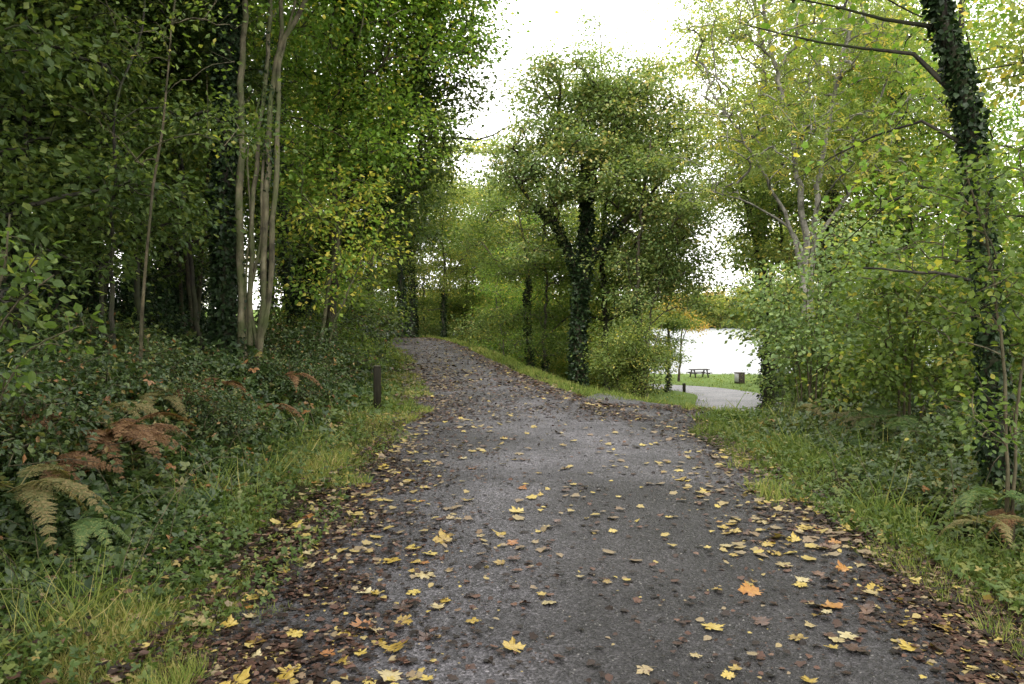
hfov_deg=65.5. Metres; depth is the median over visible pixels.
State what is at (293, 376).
fern
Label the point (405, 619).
fallen leaf
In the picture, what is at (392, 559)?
fallen leaf
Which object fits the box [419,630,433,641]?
fallen leaf
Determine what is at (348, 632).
fallen leaf
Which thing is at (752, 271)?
woodland tree
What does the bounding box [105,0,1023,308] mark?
sky
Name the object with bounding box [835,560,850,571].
fallen leaf
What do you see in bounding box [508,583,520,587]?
fallen leaf
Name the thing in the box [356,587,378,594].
fallen leaf
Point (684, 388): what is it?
bollard
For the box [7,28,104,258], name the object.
pole sapling
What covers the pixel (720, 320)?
lakeshore tree
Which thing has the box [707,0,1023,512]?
ivy clad tree
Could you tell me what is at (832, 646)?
fallen leaf
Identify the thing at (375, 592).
fallen leaf
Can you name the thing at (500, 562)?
fallen leaf
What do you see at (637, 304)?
woodland tree
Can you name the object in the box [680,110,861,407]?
woodland tree
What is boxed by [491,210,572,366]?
thicket tree
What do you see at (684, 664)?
path
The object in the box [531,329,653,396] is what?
tall shrub
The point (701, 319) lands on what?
lakeshore tree
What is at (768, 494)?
grass
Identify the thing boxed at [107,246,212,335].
evergreen shrub
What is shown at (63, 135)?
pole sapling
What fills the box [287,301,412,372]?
bramble bush
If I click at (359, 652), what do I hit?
fallen leaf
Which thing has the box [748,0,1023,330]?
woodland tree
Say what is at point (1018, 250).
shrub
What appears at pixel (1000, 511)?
fern
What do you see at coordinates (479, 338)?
thicket tree
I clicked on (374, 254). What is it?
woodland tree
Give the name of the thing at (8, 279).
woodland tree
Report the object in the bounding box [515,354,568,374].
tall shrub
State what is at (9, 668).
verge plants
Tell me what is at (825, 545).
fallen leaf
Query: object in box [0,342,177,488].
bramble bush
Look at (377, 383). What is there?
wooden post
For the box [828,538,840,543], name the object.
fallen leaf
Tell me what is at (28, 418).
fern
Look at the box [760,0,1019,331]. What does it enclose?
woodland tree
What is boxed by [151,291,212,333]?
evergreen shrub
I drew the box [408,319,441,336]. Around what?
tall shrub
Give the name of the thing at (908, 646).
fallen leaf
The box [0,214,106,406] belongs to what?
hazel sapling
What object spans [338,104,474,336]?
ivy clad tree
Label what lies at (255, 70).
pole sapling
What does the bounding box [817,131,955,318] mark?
woodland tree
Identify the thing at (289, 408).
fern
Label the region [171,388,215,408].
fern
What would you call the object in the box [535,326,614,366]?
tall shrub
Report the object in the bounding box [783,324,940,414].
shrub
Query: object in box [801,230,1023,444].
hazel shrub
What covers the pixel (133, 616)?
fallen leaf
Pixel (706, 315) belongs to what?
lakeshore tree
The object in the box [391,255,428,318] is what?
thicket tree
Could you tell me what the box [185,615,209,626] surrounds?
fallen leaf
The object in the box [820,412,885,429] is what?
fern
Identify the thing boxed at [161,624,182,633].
fallen leaf
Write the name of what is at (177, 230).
pole sapling
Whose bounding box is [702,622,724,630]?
fallen leaf
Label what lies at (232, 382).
fern
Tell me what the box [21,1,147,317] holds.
pole sapling
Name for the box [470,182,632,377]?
thicket tree
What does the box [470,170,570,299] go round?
woodland tree
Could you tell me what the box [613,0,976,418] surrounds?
ash tree
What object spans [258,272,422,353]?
bramble bush
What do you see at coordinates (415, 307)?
ivy clad tree
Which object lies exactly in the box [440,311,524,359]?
bush
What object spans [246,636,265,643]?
fallen leaf
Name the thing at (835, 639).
fallen leaf
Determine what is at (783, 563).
fallen leaf
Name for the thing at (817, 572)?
fallen leaf
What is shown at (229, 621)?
fallen leaf
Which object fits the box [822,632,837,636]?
fallen leaf
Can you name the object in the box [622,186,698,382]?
woodland tree
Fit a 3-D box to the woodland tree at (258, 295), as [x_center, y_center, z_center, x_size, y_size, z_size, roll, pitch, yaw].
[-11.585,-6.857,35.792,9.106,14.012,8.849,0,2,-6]
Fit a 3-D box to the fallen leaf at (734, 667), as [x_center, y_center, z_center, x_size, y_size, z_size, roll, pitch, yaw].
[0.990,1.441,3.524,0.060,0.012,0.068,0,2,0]
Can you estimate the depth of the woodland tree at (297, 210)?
41.98 m
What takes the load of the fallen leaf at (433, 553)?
on the path
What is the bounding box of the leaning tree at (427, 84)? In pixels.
[276,0,527,332]
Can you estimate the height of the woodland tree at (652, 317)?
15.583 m
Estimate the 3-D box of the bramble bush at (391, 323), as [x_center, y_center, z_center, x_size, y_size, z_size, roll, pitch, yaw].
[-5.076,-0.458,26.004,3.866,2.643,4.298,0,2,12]
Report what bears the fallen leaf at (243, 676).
on the leaf litter
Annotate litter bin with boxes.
[734,372,744,383]
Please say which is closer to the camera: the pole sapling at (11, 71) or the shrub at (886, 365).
the pole sapling at (11, 71)
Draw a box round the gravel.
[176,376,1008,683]
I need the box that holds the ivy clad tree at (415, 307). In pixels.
[362,78,486,337]
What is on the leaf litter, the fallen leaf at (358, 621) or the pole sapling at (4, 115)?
the fallen leaf at (358, 621)
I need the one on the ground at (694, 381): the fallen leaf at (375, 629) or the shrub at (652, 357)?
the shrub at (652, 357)
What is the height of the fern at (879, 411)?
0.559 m
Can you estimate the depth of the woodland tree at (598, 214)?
43.15 m
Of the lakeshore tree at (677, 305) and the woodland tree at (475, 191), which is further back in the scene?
the lakeshore tree at (677, 305)
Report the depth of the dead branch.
6.28 m
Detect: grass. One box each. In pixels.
[0,337,436,683]
[0,343,398,669]
[419,334,677,404]
[624,373,796,406]
[681,402,1023,666]
[726,391,1023,573]
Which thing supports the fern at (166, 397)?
on the ground at (694, 381)
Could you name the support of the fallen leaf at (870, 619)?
on the path
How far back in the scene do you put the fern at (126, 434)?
6.40 m
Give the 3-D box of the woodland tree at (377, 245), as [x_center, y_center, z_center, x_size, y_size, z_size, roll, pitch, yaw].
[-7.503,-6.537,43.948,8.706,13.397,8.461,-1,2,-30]
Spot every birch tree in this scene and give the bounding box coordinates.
[546,3,667,233]
[624,47,715,396]
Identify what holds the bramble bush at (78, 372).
on the ground at (694, 381)
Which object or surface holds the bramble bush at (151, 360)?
on the ground at (694, 381)
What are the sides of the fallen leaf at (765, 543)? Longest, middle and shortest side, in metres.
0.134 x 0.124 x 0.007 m
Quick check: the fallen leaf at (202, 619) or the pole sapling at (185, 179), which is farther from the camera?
the pole sapling at (185, 179)
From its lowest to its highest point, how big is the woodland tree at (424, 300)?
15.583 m
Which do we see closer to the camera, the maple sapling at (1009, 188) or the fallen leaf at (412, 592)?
the fallen leaf at (412, 592)
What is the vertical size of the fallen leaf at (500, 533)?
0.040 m
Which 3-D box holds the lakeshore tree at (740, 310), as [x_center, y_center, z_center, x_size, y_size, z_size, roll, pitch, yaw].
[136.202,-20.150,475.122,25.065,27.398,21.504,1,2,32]
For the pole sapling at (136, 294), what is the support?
on the ground at (694, 381)
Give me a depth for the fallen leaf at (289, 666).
3.51 m
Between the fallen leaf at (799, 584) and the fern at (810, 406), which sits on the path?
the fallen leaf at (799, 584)
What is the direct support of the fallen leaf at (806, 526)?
on the path
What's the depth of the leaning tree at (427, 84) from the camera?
18.09 m
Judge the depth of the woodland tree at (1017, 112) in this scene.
22.91 m
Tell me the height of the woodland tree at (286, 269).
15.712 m
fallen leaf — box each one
[38,678,57,683]
[119,612,145,620]
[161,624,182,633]
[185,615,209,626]
[198,597,215,603]
[219,680,239,683]
[221,614,237,627]
[229,666,250,683]
[242,593,256,600]
[244,613,255,618]
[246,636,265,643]
[250,648,261,657]
[270,667,294,683]
[274,645,289,649]
[278,664,300,673]
[287,629,307,639]
[288,519,302,528]
[304,562,315,569]
[319,648,335,655]
[336,655,347,662]
[337,629,357,636]
[349,617,375,628]
[354,648,366,655]
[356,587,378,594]
[362,678,375,683]
[369,627,386,634]
[370,590,380,594]
[371,639,386,645]
[375,668,401,681]
[381,640,407,652]
[383,557,401,562]
[387,601,412,609]
[394,614,412,624]
[406,589,420,594]
[415,571,435,578]
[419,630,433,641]
[420,674,433,679]
[422,550,437,554]
[430,602,444,609]
[433,529,451,544]
[440,597,450,602]
[465,617,478,622]
[492,529,505,535]
[493,559,504,564]
[500,637,524,652]
[507,540,517,544]
[508,555,521,558]
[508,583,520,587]
[509,506,523,511]
[541,600,555,603]
[636,665,655,674]
[690,653,702,657]
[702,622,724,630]
[721,669,737,678]
[728,664,742,669]
[738,581,764,596]
[751,616,771,624]
[759,540,775,546]
[766,550,780,555]
[775,561,793,566]
[786,532,802,541]
[788,632,808,640]
[792,581,806,586]
[794,575,808,581]
[796,524,812,529]
[798,675,817,683]
[804,601,826,607]
[805,621,815,626]
[811,570,824,575]
[817,542,832,548]
[817,576,834,581]
[821,599,848,607]
[821,609,831,612]
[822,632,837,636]
[824,644,839,648]
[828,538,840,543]
[829,637,844,641]
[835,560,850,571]
[838,631,858,639]
[843,643,867,650]
[857,604,875,609]
[859,608,874,613]
[862,589,877,593]
[863,616,876,621]
[865,581,884,590]
[898,620,917,625]
[898,638,925,650]
[909,577,921,583]
[929,622,958,633]
[951,672,971,680]
[1002,659,1018,667]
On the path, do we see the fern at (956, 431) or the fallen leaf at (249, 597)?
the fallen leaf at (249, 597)
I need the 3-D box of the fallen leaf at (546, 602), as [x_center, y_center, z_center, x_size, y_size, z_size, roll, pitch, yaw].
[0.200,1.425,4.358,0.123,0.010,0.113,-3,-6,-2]
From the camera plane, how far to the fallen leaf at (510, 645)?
3.76 m
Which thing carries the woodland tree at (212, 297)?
on the ground at (694, 381)
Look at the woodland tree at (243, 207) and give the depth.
29.24 m
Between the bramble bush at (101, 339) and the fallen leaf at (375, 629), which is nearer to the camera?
the fallen leaf at (375, 629)
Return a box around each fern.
[0,405,76,437]
[0,463,111,555]
[39,450,120,490]
[68,508,152,555]
[80,420,190,478]
[88,401,173,427]
[107,412,199,454]
[133,423,191,458]
[139,386,187,428]
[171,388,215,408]
[198,377,258,407]
[239,403,305,426]
[284,371,322,388]
[795,403,826,416]
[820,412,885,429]
[822,405,936,447]
[861,417,966,451]
[933,513,1023,545]
[938,486,1023,523]
[984,508,1023,542]
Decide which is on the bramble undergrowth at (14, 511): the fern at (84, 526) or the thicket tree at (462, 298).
the fern at (84, 526)
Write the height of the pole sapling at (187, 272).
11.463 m
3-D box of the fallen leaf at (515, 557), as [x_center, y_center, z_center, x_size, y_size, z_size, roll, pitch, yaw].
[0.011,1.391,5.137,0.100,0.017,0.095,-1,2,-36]
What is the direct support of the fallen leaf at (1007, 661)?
on the path
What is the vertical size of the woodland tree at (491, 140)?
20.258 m
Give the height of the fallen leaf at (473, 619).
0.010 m
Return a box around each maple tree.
[209,0,559,374]
[243,139,432,376]
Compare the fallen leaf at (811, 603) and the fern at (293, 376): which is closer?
the fallen leaf at (811, 603)
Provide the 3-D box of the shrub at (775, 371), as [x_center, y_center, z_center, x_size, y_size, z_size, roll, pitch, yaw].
[7.696,0.640,20.063,4.444,4.050,4.451,-1,2,-25]
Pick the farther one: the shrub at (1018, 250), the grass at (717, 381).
the grass at (717, 381)
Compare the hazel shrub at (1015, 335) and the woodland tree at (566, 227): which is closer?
the hazel shrub at (1015, 335)
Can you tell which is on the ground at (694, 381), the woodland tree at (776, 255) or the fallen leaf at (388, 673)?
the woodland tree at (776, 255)
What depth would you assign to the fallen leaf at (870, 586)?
4.59 m
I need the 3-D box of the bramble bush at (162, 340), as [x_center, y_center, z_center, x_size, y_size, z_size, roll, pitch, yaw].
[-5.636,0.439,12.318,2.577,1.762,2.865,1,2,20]
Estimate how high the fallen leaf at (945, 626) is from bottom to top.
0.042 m
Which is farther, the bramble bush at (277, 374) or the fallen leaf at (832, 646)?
the bramble bush at (277, 374)
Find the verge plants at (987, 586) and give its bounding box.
[697,391,1023,621]
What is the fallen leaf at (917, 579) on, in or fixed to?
on the leaf litter
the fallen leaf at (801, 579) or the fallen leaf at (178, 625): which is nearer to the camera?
the fallen leaf at (178, 625)
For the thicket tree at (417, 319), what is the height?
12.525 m
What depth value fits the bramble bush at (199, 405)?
8.48 m
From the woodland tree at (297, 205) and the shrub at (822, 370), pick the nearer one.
the shrub at (822, 370)
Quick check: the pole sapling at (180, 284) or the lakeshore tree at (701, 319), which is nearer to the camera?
the pole sapling at (180, 284)
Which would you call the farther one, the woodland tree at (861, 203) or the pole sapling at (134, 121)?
the woodland tree at (861, 203)
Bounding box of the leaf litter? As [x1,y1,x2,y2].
[0,337,1023,683]
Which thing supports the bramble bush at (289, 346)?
on the ground at (694, 381)
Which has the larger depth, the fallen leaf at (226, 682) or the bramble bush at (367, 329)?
the bramble bush at (367, 329)
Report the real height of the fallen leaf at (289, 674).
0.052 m
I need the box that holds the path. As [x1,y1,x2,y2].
[176,338,1023,683]
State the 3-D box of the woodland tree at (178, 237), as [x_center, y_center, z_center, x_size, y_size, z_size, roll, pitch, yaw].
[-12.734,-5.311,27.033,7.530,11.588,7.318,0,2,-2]
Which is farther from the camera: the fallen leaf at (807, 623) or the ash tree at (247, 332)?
the ash tree at (247, 332)
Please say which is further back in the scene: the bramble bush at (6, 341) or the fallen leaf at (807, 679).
the bramble bush at (6, 341)
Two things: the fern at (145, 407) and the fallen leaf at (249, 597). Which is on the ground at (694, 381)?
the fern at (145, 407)
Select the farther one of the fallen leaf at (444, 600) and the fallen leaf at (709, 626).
the fallen leaf at (444, 600)
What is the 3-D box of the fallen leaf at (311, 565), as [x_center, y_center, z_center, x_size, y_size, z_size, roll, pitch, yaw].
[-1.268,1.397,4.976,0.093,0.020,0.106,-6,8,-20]
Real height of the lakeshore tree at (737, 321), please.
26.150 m
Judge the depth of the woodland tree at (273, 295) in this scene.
28.95 m
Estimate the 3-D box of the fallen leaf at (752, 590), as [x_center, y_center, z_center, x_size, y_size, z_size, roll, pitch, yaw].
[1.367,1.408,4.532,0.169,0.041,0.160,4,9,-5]
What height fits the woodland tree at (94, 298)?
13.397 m
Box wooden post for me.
[373,365,380,407]
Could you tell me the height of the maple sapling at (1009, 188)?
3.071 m
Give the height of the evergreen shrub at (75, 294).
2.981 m
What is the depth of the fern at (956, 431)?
9.16 m
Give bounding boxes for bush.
[0,310,88,371]
[0,333,163,470]
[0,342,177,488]
[1,300,181,373]
[16,325,233,453]
[66,315,219,378]
[90,334,269,419]
[127,372,291,458]
[227,317,357,398]
[230,343,356,413]
[253,282,388,344]
[254,309,384,381]
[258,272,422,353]
[270,305,407,374]
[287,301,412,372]
[341,292,414,347]
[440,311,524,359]
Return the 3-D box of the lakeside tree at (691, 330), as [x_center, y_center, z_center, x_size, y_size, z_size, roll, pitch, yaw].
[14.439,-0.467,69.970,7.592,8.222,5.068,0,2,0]
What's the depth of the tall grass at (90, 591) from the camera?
4.51 m
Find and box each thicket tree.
[358,190,469,336]
[359,163,461,336]
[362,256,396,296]
[375,248,437,334]
[385,161,510,337]
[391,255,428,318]
[416,247,494,345]
[432,200,523,325]
[433,138,608,368]
[436,219,564,348]
[462,209,541,364]
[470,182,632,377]
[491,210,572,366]
[559,282,627,360]
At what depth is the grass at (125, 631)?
4.08 m
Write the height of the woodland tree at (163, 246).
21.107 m
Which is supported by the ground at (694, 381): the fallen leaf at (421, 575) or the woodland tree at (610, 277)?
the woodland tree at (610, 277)
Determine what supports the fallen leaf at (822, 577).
on the path
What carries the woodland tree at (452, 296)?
on the ground at (694, 381)
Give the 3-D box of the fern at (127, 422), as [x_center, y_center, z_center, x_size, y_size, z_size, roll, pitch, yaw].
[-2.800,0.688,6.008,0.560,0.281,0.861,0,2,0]
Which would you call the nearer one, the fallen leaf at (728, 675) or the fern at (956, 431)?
the fallen leaf at (728, 675)
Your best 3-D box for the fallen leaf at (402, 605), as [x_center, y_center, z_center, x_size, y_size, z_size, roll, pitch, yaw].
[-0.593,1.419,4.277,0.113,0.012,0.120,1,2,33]
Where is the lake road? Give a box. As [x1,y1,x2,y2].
[587,383,780,429]
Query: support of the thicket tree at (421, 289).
on the ground at (694, 381)
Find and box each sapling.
[0,0,200,329]
[0,0,201,355]
[0,0,245,344]
[0,0,303,350]
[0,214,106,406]
[1,0,209,334]
[3,3,90,228]
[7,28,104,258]
[13,0,261,333]
[17,19,81,309]
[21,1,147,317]
[29,0,308,447]
[49,0,266,312]
[51,0,302,342]
[52,0,325,371]
[64,28,215,336]
[72,8,273,323]
[83,0,261,332]
[104,0,330,320]
[830,130,1023,556]
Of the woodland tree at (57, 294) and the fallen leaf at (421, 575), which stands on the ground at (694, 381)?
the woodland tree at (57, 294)
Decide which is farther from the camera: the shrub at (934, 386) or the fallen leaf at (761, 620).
the shrub at (934, 386)
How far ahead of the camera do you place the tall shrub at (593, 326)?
38.76 m
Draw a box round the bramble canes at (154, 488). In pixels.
[0,363,372,594]
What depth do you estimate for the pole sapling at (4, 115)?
10.82 m
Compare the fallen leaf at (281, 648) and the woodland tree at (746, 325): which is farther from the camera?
the woodland tree at (746, 325)
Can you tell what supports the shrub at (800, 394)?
on the ground at (694, 381)
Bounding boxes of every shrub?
[31,265,120,333]
[41,270,209,347]
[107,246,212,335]
[127,278,211,322]
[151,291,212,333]
[362,268,406,324]
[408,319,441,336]
[414,316,464,340]
[511,315,629,391]
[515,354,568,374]
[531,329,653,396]
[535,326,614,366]
[570,310,687,399]
[707,182,943,415]
[729,292,912,419]
[750,300,944,421]
[754,389,800,410]
[767,318,936,405]
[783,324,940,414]
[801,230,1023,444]
[897,186,1023,474]
[906,316,1023,412]
[916,209,1023,417]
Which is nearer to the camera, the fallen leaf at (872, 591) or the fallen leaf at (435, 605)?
the fallen leaf at (435, 605)
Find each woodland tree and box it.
[0,0,190,349]
[0,0,256,343]
[11,0,282,344]
[64,0,325,332]
[69,0,362,334]
[117,146,275,283]
[120,153,247,271]
[156,180,258,318]
[178,121,271,258]
[191,2,380,322]
[201,0,439,319]
[207,1,395,283]
[207,224,249,316]
[243,49,372,294]
[243,50,325,327]
[244,93,364,289]
[290,57,420,293]
[339,117,449,302]
[376,206,418,336]
[381,178,481,336]
[408,141,490,335]
[420,125,540,339]
[420,139,519,343]
[443,134,555,356]
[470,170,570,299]
[475,183,568,362]
[511,102,736,392]
[517,158,616,311]
[551,194,677,359]
[561,125,739,397]
[564,137,714,381]
[564,186,643,355]
[586,0,881,411]
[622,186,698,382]
[651,241,720,392]
[671,0,991,321]
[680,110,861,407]
[700,141,853,397]
[707,166,821,378]
[714,0,954,352]
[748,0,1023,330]
[757,0,1023,403]
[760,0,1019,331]
[769,36,1023,402]
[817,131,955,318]
[847,0,1023,143]
[901,167,1022,403]
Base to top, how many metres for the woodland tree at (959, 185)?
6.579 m
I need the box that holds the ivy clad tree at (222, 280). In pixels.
[97,0,389,394]
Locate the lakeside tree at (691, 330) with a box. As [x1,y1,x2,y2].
[654,294,714,381]
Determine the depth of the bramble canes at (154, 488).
5.54 m
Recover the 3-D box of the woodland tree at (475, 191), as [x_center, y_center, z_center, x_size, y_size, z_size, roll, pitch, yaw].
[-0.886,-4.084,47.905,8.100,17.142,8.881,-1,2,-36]
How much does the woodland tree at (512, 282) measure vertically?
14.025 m
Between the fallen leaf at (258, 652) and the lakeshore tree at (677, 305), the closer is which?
the fallen leaf at (258, 652)
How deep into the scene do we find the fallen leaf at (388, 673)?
3.46 m
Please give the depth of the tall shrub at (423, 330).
51.72 m
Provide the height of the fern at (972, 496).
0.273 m
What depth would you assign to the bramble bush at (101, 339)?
10.51 m
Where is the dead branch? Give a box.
[863,259,979,299]
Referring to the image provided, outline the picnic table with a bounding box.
[687,369,709,377]
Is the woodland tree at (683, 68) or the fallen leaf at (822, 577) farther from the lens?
the woodland tree at (683, 68)
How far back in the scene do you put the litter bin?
67.87 m
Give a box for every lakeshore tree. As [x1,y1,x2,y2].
[667,291,695,320]
[686,290,710,327]
[703,282,726,325]
[703,297,712,326]
[705,286,735,327]
[718,288,748,327]
[722,285,752,327]
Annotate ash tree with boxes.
[232,0,439,409]
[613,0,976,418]
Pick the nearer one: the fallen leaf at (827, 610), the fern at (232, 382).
the fallen leaf at (827, 610)
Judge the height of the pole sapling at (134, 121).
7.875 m
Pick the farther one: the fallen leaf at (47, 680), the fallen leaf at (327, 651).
the fallen leaf at (327, 651)
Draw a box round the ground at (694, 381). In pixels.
[0,309,1023,683]
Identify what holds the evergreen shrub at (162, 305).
on the ground at (694, 381)
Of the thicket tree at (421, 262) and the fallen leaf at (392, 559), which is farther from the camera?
the thicket tree at (421, 262)
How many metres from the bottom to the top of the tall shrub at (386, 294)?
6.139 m
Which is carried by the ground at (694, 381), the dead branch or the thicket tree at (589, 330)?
the thicket tree at (589, 330)
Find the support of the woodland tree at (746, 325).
on the ground at (694, 381)
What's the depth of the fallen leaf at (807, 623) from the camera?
4.03 m
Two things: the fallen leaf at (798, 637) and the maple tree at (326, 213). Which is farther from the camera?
the maple tree at (326, 213)
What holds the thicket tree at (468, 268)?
on the ground at (694, 381)
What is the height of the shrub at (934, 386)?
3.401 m
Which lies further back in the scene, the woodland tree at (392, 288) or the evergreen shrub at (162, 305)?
the woodland tree at (392, 288)
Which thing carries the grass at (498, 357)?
on the ground at (694, 381)
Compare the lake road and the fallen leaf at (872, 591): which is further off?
the lake road
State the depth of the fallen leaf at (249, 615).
4.14 m
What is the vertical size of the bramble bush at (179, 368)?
1.542 m
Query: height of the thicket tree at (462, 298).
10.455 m
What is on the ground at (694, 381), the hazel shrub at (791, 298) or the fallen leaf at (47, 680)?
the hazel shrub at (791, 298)
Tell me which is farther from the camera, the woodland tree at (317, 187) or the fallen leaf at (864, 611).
the woodland tree at (317, 187)
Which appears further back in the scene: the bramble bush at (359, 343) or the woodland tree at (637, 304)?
the woodland tree at (637, 304)
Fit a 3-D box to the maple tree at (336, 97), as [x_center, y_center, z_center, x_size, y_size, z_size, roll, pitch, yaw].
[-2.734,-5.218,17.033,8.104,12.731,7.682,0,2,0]
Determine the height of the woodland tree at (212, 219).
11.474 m
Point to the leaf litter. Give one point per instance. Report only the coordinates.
(982, 647)
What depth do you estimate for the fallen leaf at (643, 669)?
3.52 m
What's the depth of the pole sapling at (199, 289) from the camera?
17.23 m
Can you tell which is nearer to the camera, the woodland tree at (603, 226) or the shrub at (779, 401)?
the shrub at (779, 401)
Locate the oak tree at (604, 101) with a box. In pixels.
[453,33,749,387]
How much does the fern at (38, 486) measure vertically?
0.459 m
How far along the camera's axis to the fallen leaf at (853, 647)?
3.75 m
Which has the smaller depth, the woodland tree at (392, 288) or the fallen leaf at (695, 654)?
the fallen leaf at (695, 654)
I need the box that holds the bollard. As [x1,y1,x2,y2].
[682,383,685,391]
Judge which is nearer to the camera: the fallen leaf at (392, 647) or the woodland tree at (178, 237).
the fallen leaf at (392, 647)
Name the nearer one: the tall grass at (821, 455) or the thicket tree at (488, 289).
the tall grass at (821, 455)
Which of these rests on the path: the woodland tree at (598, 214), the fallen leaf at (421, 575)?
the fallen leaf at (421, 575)
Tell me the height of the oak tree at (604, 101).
14.290 m
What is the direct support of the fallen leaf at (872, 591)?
on the leaf litter
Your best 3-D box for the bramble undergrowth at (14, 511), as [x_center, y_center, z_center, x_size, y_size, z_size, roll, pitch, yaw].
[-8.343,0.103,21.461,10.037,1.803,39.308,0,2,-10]
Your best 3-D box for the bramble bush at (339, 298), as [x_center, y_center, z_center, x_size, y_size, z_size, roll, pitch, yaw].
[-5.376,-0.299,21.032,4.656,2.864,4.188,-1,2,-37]
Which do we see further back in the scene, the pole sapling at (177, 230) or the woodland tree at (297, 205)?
the woodland tree at (297, 205)
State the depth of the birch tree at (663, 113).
49.72 m
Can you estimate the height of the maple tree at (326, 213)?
5.139 m
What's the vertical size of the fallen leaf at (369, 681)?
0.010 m
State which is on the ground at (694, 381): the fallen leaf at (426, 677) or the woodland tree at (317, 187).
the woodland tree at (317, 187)
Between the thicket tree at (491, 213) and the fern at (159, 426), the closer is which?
the fern at (159, 426)
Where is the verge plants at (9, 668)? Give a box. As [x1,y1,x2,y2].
[0,343,401,683]
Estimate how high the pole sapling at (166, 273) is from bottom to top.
7.388 m
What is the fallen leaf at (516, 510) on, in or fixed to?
on the path
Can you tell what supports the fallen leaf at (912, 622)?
on the path
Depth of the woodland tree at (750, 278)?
54.73 m
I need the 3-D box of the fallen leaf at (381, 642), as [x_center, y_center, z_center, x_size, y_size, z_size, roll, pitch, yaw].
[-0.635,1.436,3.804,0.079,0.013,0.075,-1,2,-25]
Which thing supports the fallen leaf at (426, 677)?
on the path
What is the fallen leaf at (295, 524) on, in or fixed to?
on the leaf litter
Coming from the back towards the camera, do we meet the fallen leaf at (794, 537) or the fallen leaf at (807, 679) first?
the fallen leaf at (794, 537)
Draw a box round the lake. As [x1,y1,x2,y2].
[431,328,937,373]
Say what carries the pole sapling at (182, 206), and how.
on the ground at (694, 381)
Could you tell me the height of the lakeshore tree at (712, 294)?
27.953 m
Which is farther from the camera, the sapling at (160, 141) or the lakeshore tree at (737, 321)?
the lakeshore tree at (737, 321)
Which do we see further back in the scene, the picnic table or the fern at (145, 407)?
the picnic table
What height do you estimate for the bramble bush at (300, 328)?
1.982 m
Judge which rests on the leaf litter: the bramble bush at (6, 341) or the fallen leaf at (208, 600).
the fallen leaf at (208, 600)
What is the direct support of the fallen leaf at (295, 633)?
on the leaf litter
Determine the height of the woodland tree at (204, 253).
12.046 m
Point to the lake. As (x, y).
(713, 353)
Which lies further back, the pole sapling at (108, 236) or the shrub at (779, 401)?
the shrub at (779, 401)
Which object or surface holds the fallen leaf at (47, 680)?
on the grass at (125, 631)
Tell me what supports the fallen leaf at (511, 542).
on the path
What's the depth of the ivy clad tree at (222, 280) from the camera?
13.37 m
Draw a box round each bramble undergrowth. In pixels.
[0,320,388,646]
[746,383,1023,545]
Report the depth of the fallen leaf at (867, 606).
4.26 m
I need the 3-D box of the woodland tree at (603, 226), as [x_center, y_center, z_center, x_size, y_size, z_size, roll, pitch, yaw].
[4.354,-2.410,31.478,8.802,13.614,7.026,0,2,0]
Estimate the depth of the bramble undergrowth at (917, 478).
7.98 m
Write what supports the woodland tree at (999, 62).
on the ground at (694, 381)
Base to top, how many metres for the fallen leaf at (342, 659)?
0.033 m
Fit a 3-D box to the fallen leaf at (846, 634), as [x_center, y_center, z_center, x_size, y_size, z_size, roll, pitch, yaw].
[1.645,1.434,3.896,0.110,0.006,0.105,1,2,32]
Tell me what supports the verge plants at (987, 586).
on the ground at (694, 381)
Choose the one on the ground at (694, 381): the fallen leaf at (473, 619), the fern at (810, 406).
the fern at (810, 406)
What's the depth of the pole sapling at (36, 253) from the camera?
16.56 m
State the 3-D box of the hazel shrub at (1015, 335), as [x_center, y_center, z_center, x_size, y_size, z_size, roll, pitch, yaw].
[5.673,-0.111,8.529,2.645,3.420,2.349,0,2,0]
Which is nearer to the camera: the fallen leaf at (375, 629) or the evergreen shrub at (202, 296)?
the fallen leaf at (375, 629)
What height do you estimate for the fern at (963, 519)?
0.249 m
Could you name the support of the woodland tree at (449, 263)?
on the ground at (694, 381)
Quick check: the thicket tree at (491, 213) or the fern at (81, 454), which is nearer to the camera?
the fern at (81, 454)
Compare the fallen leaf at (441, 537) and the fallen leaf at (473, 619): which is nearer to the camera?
the fallen leaf at (473, 619)
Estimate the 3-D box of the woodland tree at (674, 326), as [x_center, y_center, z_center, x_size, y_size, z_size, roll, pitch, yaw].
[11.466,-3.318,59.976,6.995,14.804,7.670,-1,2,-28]
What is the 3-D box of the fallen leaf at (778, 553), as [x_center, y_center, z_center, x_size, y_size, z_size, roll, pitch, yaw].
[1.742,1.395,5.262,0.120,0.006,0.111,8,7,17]
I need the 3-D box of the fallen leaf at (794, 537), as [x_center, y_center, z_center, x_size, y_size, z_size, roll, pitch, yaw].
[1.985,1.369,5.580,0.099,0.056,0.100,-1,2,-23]
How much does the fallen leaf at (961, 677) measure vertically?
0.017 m
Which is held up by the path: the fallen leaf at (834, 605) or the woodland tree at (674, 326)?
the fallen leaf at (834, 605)
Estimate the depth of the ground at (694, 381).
6.97 m
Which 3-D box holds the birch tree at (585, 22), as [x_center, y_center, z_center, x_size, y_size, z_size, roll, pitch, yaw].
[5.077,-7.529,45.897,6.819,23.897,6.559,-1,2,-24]
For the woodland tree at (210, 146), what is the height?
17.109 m
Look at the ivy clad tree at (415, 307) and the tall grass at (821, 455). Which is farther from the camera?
the ivy clad tree at (415, 307)

